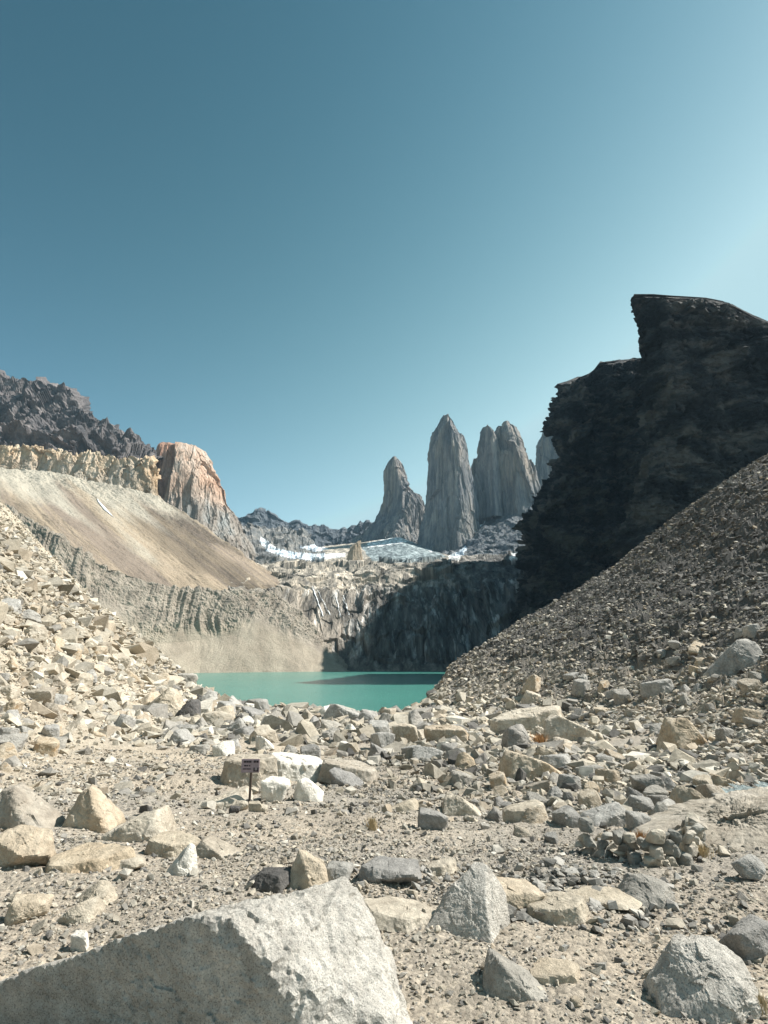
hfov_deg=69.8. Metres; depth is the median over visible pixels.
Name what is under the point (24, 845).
boulder
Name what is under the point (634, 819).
boulder
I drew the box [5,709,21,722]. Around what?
boulder
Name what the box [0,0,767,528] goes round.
sky
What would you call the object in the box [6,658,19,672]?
boulder
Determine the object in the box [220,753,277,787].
boulder
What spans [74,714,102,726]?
boulder
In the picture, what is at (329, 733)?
boulder
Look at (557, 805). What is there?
boulder
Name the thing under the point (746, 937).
boulder
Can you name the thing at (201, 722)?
boulder
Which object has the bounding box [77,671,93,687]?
boulder
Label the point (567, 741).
boulder
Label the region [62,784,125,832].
boulder
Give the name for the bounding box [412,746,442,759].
boulder
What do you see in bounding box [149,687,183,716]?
boulder
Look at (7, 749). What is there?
boulder
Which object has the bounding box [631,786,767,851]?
bedrock slab
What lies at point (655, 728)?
boulder
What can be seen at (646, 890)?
boulder
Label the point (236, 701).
boulder
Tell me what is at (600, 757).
boulder
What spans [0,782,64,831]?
boulder
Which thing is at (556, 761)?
boulder
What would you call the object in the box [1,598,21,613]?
boulder
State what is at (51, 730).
boulder
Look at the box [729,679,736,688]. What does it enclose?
boulder
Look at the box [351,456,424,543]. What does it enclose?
rock tower
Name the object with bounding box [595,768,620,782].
boulder
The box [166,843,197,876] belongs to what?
boulder
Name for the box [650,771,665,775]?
boulder
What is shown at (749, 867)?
boulder
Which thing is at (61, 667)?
boulder
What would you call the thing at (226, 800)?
boulder
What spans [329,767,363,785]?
boulder
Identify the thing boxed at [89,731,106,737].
boulder
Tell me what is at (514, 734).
boulder
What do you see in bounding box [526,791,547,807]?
boulder
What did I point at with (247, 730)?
boulder
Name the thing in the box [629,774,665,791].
boulder
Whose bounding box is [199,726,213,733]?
boulder
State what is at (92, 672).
boulder
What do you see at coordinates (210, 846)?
boulder
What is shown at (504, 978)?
boulder
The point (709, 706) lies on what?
boulder
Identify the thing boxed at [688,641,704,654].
boulder
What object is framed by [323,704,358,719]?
boulder
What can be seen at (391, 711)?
boulder
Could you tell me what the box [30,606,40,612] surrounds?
boulder
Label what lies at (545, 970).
boulder
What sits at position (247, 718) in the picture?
boulder
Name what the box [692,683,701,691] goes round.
boulder
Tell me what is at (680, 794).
boulder
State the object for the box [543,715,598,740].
boulder
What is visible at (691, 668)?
boulder
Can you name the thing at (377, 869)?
boulder
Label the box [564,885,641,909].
boulder
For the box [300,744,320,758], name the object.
boulder
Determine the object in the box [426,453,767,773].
rubble
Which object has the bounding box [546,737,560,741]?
boulder
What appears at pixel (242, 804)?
stone
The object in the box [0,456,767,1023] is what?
ground
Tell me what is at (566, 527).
cliff
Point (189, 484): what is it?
orange cliff tower
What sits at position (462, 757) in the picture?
boulder
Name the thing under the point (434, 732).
boulder
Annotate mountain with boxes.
[0,370,162,462]
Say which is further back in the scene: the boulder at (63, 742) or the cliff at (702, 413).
the cliff at (702, 413)
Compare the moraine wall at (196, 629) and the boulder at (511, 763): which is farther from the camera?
the moraine wall at (196, 629)
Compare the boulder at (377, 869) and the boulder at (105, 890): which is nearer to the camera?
the boulder at (105, 890)
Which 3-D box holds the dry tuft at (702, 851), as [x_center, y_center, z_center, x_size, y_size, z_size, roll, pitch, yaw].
[3.126,3.313,5.375,0.250,0.134,0.260,-13,-20,40]
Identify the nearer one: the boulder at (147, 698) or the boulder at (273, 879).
the boulder at (273, 879)
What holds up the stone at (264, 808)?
on the ground
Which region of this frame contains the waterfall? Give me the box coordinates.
[312,586,322,615]
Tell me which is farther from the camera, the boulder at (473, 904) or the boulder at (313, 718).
the boulder at (313, 718)
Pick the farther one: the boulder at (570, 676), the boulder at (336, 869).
the boulder at (570, 676)
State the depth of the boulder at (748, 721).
17.48 m
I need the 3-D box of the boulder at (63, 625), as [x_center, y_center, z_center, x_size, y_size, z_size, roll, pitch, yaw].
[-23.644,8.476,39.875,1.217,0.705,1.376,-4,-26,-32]
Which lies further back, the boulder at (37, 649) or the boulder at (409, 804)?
the boulder at (37, 649)
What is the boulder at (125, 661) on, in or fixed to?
on the ground
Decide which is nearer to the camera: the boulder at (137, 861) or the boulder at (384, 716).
the boulder at (137, 861)
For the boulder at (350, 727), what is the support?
on the ground
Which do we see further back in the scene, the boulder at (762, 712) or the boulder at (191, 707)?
the boulder at (191, 707)
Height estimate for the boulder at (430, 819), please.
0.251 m
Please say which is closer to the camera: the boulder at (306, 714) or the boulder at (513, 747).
the boulder at (513, 747)
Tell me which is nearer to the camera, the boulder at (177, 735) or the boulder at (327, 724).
the boulder at (177, 735)
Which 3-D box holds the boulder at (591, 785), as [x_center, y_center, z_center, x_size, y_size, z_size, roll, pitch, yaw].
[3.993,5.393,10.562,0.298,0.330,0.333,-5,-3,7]
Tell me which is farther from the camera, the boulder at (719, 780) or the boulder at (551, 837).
the boulder at (719, 780)
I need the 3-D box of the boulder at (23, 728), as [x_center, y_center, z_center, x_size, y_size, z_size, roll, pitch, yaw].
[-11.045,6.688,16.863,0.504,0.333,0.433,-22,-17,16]
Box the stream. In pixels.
[693,781,767,792]
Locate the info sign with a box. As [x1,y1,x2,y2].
[241,759,259,802]
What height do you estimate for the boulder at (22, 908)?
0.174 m
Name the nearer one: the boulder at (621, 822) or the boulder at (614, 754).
the boulder at (621, 822)
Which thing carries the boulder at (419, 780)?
on the ground
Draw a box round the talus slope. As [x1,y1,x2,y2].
[0,467,279,590]
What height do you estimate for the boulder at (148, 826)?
0.360 m
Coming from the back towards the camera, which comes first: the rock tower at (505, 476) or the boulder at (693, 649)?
the rock tower at (505, 476)
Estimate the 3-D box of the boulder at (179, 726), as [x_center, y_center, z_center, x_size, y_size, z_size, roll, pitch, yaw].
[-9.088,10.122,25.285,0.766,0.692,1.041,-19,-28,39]
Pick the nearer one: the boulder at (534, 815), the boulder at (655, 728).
the boulder at (534, 815)
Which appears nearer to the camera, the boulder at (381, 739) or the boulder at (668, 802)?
the boulder at (668, 802)
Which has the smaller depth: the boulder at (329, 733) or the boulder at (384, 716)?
the boulder at (329, 733)
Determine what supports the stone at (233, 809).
on the ground
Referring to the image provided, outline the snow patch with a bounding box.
[97,499,111,515]
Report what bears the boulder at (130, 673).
on the ground
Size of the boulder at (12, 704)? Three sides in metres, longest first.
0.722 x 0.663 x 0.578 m
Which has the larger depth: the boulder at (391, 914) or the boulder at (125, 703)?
the boulder at (125, 703)
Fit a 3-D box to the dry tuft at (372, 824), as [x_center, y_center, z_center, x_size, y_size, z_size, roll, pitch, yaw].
[-0.151,4.025,7.109,0.248,0.167,0.252,-6,-16,22]
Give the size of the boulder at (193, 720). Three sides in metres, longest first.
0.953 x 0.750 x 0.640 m
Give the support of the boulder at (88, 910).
on the ground
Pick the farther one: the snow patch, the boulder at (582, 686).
the snow patch
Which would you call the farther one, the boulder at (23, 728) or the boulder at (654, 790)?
the boulder at (23, 728)
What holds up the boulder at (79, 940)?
on the ground
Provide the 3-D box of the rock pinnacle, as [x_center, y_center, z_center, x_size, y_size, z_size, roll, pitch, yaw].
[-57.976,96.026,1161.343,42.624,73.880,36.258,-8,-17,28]
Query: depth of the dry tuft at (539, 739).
22.58 m
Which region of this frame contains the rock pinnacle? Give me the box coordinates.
[346,540,362,560]
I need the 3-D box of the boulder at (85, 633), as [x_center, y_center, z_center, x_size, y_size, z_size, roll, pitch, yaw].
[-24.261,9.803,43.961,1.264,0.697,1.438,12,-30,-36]
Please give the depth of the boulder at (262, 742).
20.31 m
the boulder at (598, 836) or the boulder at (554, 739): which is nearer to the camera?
the boulder at (598, 836)
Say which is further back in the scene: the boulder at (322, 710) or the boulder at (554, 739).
the boulder at (322, 710)
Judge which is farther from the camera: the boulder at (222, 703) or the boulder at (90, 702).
the boulder at (222, 703)
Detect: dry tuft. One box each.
[360,816,380,830]
[530,733,548,742]
[634,829,648,838]
[693,843,717,858]
[756,989,767,1015]
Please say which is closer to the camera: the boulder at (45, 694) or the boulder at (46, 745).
the boulder at (46, 745)
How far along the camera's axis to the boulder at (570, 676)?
38.08 m
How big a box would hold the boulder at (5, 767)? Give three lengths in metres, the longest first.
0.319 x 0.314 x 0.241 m
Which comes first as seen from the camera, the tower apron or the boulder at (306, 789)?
the boulder at (306, 789)
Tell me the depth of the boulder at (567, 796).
10.12 m
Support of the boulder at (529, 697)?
on the ground
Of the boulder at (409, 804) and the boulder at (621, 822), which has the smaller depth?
the boulder at (621, 822)
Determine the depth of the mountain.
1219.20 m
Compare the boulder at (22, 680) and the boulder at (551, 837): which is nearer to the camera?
the boulder at (551, 837)
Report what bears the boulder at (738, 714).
on the ground
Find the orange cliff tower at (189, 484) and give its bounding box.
[156,442,255,559]
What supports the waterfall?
on the cirque wall at (412, 606)
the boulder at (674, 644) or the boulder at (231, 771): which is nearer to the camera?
the boulder at (231, 771)
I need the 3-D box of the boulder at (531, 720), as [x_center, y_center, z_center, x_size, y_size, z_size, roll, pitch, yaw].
[6.920,10.162,26.331,3.692,1.727,1.884,0,-15,0]
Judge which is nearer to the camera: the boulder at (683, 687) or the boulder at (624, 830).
the boulder at (624, 830)
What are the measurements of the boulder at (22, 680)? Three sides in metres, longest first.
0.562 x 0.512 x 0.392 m
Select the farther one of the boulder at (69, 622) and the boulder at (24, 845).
the boulder at (69, 622)
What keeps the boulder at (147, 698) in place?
on the ground
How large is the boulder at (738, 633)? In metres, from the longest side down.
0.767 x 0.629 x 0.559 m
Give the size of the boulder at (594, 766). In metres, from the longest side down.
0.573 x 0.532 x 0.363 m
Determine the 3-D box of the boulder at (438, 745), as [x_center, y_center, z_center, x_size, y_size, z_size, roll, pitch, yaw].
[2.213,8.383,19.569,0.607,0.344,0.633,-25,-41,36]
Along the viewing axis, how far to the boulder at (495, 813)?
8.32 m
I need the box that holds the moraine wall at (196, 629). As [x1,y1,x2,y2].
[0,501,347,672]
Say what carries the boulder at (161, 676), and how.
on the ground
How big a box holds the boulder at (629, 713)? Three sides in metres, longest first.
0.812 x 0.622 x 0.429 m
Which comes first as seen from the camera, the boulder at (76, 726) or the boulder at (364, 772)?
the boulder at (364, 772)
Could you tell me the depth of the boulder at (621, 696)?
29.82 m
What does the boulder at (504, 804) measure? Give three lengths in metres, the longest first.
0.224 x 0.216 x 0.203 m
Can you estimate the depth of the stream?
9.69 m
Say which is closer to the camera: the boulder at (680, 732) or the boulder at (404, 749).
the boulder at (680, 732)
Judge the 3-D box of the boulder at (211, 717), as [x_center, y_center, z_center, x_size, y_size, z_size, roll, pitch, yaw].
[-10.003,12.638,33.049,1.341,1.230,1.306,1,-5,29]
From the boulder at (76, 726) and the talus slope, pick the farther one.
the talus slope
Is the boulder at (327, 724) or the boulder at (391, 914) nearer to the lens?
the boulder at (391, 914)
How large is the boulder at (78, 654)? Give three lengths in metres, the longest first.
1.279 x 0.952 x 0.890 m
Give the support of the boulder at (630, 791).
on the ground
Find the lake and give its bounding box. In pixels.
[194,671,445,711]
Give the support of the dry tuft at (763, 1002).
on the ground
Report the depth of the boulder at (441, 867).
4.82 m
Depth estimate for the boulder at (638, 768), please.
12.86 m
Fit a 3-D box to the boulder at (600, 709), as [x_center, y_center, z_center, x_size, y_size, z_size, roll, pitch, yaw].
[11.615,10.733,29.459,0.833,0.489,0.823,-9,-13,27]
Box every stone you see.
[229,805,240,813]
[234,800,247,809]
[248,801,262,811]
[262,804,267,812]
[569,995,582,1007]
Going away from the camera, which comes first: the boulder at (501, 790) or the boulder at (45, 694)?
the boulder at (501, 790)
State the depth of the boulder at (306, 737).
22.32 m
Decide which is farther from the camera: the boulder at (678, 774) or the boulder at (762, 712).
the boulder at (762, 712)
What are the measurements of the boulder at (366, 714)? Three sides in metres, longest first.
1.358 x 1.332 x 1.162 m
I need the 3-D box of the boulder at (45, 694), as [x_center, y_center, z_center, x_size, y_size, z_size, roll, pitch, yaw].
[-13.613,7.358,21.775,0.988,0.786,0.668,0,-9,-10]
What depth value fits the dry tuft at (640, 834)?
6.27 m
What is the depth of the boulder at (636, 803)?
8.11 m
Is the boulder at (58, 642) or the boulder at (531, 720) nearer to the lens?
the boulder at (531, 720)
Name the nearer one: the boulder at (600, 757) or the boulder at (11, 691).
the boulder at (600, 757)
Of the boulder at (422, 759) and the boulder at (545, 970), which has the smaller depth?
the boulder at (545, 970)
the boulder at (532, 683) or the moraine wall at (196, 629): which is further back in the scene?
the moraine wall at (196, 629)
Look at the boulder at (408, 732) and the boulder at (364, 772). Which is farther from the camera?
the boulder at (408, 732)
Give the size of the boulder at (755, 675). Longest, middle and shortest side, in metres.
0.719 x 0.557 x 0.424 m
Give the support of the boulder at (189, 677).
on the ground
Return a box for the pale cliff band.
[0,444,160,495]
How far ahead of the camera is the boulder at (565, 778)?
11.49 m
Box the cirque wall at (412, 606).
[229,537,523,670]
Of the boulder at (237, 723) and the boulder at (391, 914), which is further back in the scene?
the boulder at (237, 723)
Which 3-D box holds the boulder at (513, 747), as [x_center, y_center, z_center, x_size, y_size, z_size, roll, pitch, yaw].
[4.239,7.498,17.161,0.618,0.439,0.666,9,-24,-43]
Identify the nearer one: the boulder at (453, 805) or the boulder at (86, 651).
the boulder at (453, 805)
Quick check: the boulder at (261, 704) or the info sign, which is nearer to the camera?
the info sign
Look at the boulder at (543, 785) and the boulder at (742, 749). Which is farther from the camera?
the boulder at (742, 749)
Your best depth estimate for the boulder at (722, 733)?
16.75 m
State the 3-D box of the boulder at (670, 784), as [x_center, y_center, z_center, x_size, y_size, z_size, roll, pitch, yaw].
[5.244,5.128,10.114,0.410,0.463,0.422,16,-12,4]
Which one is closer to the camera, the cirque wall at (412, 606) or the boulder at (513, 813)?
the boulder at (513, 813)
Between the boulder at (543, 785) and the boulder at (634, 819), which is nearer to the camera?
the boulder at (634, 819)
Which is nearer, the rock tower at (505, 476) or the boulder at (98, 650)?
the boulder at (98, 650)
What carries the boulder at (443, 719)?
on the ground
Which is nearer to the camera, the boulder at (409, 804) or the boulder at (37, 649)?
the boulder at (409, 804)
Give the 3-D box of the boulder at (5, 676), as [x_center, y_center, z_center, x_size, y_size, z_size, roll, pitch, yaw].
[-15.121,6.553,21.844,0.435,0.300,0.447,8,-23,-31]
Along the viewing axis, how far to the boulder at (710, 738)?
17.65 m
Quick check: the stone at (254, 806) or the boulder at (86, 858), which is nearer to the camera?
the boulder at (86, 858)
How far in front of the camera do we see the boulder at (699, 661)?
29.11 m
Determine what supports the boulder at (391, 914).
on the ground
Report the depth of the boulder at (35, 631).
33.05 m
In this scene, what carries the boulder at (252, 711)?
on the ground
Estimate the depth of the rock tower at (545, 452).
2669.80 m
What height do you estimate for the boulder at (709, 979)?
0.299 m
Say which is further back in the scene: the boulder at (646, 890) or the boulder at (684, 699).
the boulder at (684, 699)
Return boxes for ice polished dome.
[241,522,324,564]
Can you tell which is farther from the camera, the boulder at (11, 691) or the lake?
the lake
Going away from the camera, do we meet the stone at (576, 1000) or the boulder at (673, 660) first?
the stone at (576, 1000)
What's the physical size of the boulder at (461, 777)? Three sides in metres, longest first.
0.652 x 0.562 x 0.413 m
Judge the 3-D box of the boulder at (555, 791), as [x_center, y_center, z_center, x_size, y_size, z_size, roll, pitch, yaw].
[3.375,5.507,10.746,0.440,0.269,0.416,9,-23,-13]
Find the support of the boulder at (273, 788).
on the ground
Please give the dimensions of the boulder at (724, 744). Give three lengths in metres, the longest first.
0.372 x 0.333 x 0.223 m
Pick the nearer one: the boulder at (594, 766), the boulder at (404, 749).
the boulder at (594, 766)
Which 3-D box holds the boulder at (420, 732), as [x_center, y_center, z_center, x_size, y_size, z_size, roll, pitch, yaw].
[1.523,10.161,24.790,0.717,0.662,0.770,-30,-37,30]
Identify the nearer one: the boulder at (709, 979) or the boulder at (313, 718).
the boulder at (709, 979)
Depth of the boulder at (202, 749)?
19.08 m
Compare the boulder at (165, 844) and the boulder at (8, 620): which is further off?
the boulder at (8, 620)
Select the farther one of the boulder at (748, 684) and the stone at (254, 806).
the boulder at (748, 684)
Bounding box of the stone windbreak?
[574,813,707,867]
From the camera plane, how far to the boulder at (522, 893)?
3.91 m
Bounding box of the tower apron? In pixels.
[441,507,532,555]
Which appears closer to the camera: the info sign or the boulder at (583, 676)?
the info sign
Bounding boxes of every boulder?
[0,673,9,680]
[0,684,19,700]
[0,727,19,734]
[0,733,28,752]
[0,742,17,759]
[0,762,12,772]
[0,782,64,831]
[0,824,56,867]
[0,876,412,1023]
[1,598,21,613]
[3,614,14,625]
[3,699,23,713]
[4,893,53,927]
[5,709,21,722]
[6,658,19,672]
[16,725,32,732]
[17,676,28,687]
[21,609,41,623]
[22,625,47,641]
[24,687,56,703]
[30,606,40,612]
[32,644,41,652]
[33,736,59,756]
[40,724,59,736]
[44,702,61,721]
[44,842,135,873]
[47,675,68,686]
[52,637,64,651]
[53,736,67,751]
[54,693,67,704]
[56,621,66,629]
[56,896,105,924]
[57,663,64,672]
[58,686,75,698]
[58,724,62,736]
[61,618,74,627]
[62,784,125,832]
[66,717,88,734]
[70,930,88,951]
[73,648,81,659]
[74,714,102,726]
[75,880,117,905]
[77,629,89,638]
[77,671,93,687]
[78,686,88,695]
[83,646,88,653]
[85,669,96,682]
[85,700,94,704]
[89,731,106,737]
[92,646,107,654]
[98,642,111,652]
[101,805,176,842]
[114,714,136,727]
[118,653,130,671]
[119,854,145,868]
[121,701,132,708]
[125,671,139,681]
[126,710,134,717]
[135,713,153,724]
[137,693,154,704]
[144,830,200,858]
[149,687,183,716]
[156,673,168,684]
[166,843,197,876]
[169,728,195,743]
[175,699,200,715]
[176,724,197,729]
[178,673,197,682]
[188,716,199,724]
[189,744,209,753]
[194,717,207,728]
[196,835,242,859]
[197,785,252,808]
[198,690,217,700]
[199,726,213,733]
[202,705,234,719]
[203,710,232,723]
[212,741,234,755]
[217,701,235,711]
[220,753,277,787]
[226,717,245,730]
[228,695,240,703]
[229,738,241,750]
[233,726,253,734]
[241,706,264,717]
[242,715,253,722]
[247,866,291,892]
[249,724,277,742]
[254,699,270,711]
[255,736,273,750]
[260,776,290,801]
[271,752,322,782]
[283,744,296,753]
[287,850,328,888]
[293,777,323,801]
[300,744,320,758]
[301,708,313,719]
[301,734,311,743]
[309,716,320,724]
[317,705,329,714]
[317,758,376,784]
[321,720,340,728]
[321,727,338,740]
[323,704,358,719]
[326,860,353,880]
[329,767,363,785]
[344,724,355,729]
[350,720,361,726]
[358,709,377,720]
[358,856,421,882]
[364,896,435,932]
[368,720,389,732]
[368,743,386,755]
[370,732,394,747]
[379,713,390,720]
[381,708,395,714]
[391,798,418,811]
[392,723,417,742]
[401,745,420,753]
[408,709,422,723]
[409,777,426,790]
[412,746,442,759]
[417,729,424,738]
[418,807,447,830]
[420,757,430,762]
[424,724,468,741]
[425,862,509,943]
[426,857,456,876]
[433,717,445,722]
[436,742,448,749]
[441,742,457,751]
[442,792,480,815]
[450,770,472,786]
[455,752,475,768]
[467,731,478,738]
[483,948,546,1002]
[486,807,502,821]
[488,771,508,789]
[490,705,563,735]
[493,785,508,795]
[493,796,502,806]
[496,876,544,912]
[498,750,561,780]
[501,724,528,746]
[501,801,511,807]
[502,799,547,822]
[510,745,521,751]
[513,824,530,837]
[521,690,540,703]
[521,808,549,823]
[522,675,540,691]
[526,780,550,791]
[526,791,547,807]
[526,891,589,925]
[530,957,581,984]
[534,747,555,755]
[540,753,570,769]
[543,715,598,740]
[544,831,558,843]
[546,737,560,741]
[546,786,562,797]
[548,772,558,783]
[552,805,580,827]
[553,802,566,810]
[557,774,581,788]
[559,738,571,743]
[562,792,573,800]
[563,672,578,679]
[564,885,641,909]
[571,679,590,695]
[574,764,604,775]
[578,674,588,679]
[578,789,601,807]
[579,743,603,752]
[580,801,625,826]
[584,781,599,792]
[593,707,607,713]
[594,833,610,842]
[595,753,612,762]
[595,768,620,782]
[598,680,609,692]
[603,749,624,761]
[606,690,612,698]
[612,807,625,826]
[613,689,631,704]
[617,828,629,832]
[617,873,675,910]
[624,709,639,717]
[625,810,651,831]
[626,787,643,797]
[627,795,653,811]
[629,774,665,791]
[631,765,646,772]
[639,678,674,697]
[642,785,668,796]
[642,934,764,1023]
[646,795,668,805]
[649,722,661,735]
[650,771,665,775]
[651,802,667,814]
[656,649,665,656]
[656,717,706,748]
[661,798,675,805]
[663,777,675,790]
[665,656,680,665]
[667,640,681,648]
[670,786,705,803]
[675,770,684,777]
[678,684,689,691]
[678,694,689,705]
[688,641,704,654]
[688,665,701,673]
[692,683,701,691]
[692,774,712,787]
[694,657,704,665]
[696,784,724,797]
[703,639,762,676]
[705,703,714,709]
[708,736,714,741]
[708,773,735,786]
[715,727,733,741]
[718,914,767,960]
[721,742,732,747]
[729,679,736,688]
[731,708,760,722]
[731,854,765,880]
[734,628,743,638]
[737,678,761,692]
[739,746,745,752]
[741,623,760,637]
[742,717,763,727]
[749,671,766,682]
[757,709,765,716]
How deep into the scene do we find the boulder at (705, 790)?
8.72 m
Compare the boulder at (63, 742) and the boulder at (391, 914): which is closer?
the boulder at (391, 914)
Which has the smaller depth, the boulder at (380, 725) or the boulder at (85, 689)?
the boulder at (380, 725)
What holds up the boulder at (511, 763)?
on the ground
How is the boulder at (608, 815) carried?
on the ground
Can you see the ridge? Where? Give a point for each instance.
(322, 535)
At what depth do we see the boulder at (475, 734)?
23.28 m
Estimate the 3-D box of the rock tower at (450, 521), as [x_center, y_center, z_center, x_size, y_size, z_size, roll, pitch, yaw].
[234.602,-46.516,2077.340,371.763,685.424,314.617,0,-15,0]
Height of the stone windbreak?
0.439 m
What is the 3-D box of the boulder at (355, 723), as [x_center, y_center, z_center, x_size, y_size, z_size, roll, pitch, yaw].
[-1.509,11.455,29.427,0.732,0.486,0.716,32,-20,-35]
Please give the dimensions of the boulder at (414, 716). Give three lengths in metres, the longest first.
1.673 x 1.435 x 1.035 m
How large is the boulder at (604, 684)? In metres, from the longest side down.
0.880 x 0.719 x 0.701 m
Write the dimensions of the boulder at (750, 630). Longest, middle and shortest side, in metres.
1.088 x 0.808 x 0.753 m
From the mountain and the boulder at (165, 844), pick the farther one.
the mountain
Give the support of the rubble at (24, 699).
on the ground
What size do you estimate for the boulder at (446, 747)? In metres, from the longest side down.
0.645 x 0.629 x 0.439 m
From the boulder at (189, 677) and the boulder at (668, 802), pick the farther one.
the boulder at (189, 677)
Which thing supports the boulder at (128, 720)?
on the ground
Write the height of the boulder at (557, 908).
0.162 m
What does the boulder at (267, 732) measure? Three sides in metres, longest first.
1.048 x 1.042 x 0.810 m
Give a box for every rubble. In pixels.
[0,502,177,759]
[0,517,767,824]
[325,856,748,973]
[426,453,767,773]
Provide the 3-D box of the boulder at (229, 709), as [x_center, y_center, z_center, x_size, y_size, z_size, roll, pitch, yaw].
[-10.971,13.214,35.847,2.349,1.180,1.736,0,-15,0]
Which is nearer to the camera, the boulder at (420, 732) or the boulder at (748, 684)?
the boulder at (748, 684)
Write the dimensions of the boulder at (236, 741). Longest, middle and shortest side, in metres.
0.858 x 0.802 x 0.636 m
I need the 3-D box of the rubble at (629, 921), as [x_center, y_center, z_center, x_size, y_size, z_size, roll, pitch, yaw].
[1.559,2.954,4.217,3.838,0.251,2.206,3,-15,-12]
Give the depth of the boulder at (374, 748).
18.07 m
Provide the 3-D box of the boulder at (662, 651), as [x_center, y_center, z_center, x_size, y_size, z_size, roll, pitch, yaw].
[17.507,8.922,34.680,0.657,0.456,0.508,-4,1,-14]
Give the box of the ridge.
[237,507,372,546]
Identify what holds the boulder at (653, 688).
on the ground
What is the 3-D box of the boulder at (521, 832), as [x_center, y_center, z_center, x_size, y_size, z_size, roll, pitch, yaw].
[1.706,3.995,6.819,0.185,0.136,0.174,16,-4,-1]
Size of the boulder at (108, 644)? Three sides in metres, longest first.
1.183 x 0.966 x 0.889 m
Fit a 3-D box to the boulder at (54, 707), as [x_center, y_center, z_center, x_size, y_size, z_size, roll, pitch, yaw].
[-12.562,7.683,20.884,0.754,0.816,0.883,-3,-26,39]
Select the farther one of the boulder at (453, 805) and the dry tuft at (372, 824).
the boulder at (453, 805)
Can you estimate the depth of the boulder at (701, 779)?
10.18 m
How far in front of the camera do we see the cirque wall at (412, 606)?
763.62 m
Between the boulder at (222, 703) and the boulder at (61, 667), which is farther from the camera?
the boulder at (222, 703)
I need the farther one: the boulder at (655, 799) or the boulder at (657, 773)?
the boulder at (657, 773)
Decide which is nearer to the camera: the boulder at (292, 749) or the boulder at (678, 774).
the boulder at (678, 774)
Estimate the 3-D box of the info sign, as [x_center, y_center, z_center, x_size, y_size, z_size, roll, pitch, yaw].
[-2.250,4.600,9.200,0.305,0.874,0.076,0,-15,0]
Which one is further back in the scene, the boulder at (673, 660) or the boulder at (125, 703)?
the boulder at (125, 703)
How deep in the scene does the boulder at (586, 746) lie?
17.30 m
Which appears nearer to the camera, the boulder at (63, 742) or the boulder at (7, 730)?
the boulder at (7, 730)
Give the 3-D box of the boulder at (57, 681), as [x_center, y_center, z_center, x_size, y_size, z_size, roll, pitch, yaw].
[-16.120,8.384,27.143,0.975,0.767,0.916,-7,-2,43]
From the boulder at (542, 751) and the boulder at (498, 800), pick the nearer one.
the boulder at (498, 800)
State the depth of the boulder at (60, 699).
23.44 m
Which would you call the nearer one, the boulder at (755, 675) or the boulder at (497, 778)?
the boulder at (497, 778)
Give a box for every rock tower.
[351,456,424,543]
[417,414,479,551]
[471,421,540,524]
[535,432,558,486]
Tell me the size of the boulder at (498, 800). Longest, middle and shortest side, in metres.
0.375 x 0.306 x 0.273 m
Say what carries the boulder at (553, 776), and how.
on the ground
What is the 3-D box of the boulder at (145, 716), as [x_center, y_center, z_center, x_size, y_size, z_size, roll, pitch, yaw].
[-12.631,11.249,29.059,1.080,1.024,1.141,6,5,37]
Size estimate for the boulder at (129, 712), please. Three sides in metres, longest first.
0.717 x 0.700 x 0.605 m
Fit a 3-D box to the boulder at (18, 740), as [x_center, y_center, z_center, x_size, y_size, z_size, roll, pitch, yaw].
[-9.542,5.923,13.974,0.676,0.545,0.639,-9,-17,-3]
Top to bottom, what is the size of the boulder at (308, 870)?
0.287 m
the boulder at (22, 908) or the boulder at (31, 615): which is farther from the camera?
the boulder at (31, 615)
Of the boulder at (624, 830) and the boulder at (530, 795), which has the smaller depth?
the boulder at (624, 830)
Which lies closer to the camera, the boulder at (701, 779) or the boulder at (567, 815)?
the boulder at (567, 815)
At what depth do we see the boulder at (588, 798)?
9.27 m
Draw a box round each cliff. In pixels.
[510,358,644,622]
[609,294,767,559]
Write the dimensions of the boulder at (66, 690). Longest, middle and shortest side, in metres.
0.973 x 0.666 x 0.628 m
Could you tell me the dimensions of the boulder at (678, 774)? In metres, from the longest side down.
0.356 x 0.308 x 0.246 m
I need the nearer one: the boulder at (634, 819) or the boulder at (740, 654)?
the boulder at (634, 819)
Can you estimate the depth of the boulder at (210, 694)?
48.19 m
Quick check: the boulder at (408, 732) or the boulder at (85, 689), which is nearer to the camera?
the boulder at (408, 732)
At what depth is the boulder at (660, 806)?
6.93 m
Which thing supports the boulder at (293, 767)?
on the ground
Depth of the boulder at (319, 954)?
2.41 m
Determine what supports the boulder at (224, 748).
on the ground
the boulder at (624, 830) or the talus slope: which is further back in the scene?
the talus slope
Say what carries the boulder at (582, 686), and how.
on the ground
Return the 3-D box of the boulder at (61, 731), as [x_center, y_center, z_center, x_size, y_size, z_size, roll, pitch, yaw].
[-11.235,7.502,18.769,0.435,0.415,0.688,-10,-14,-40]

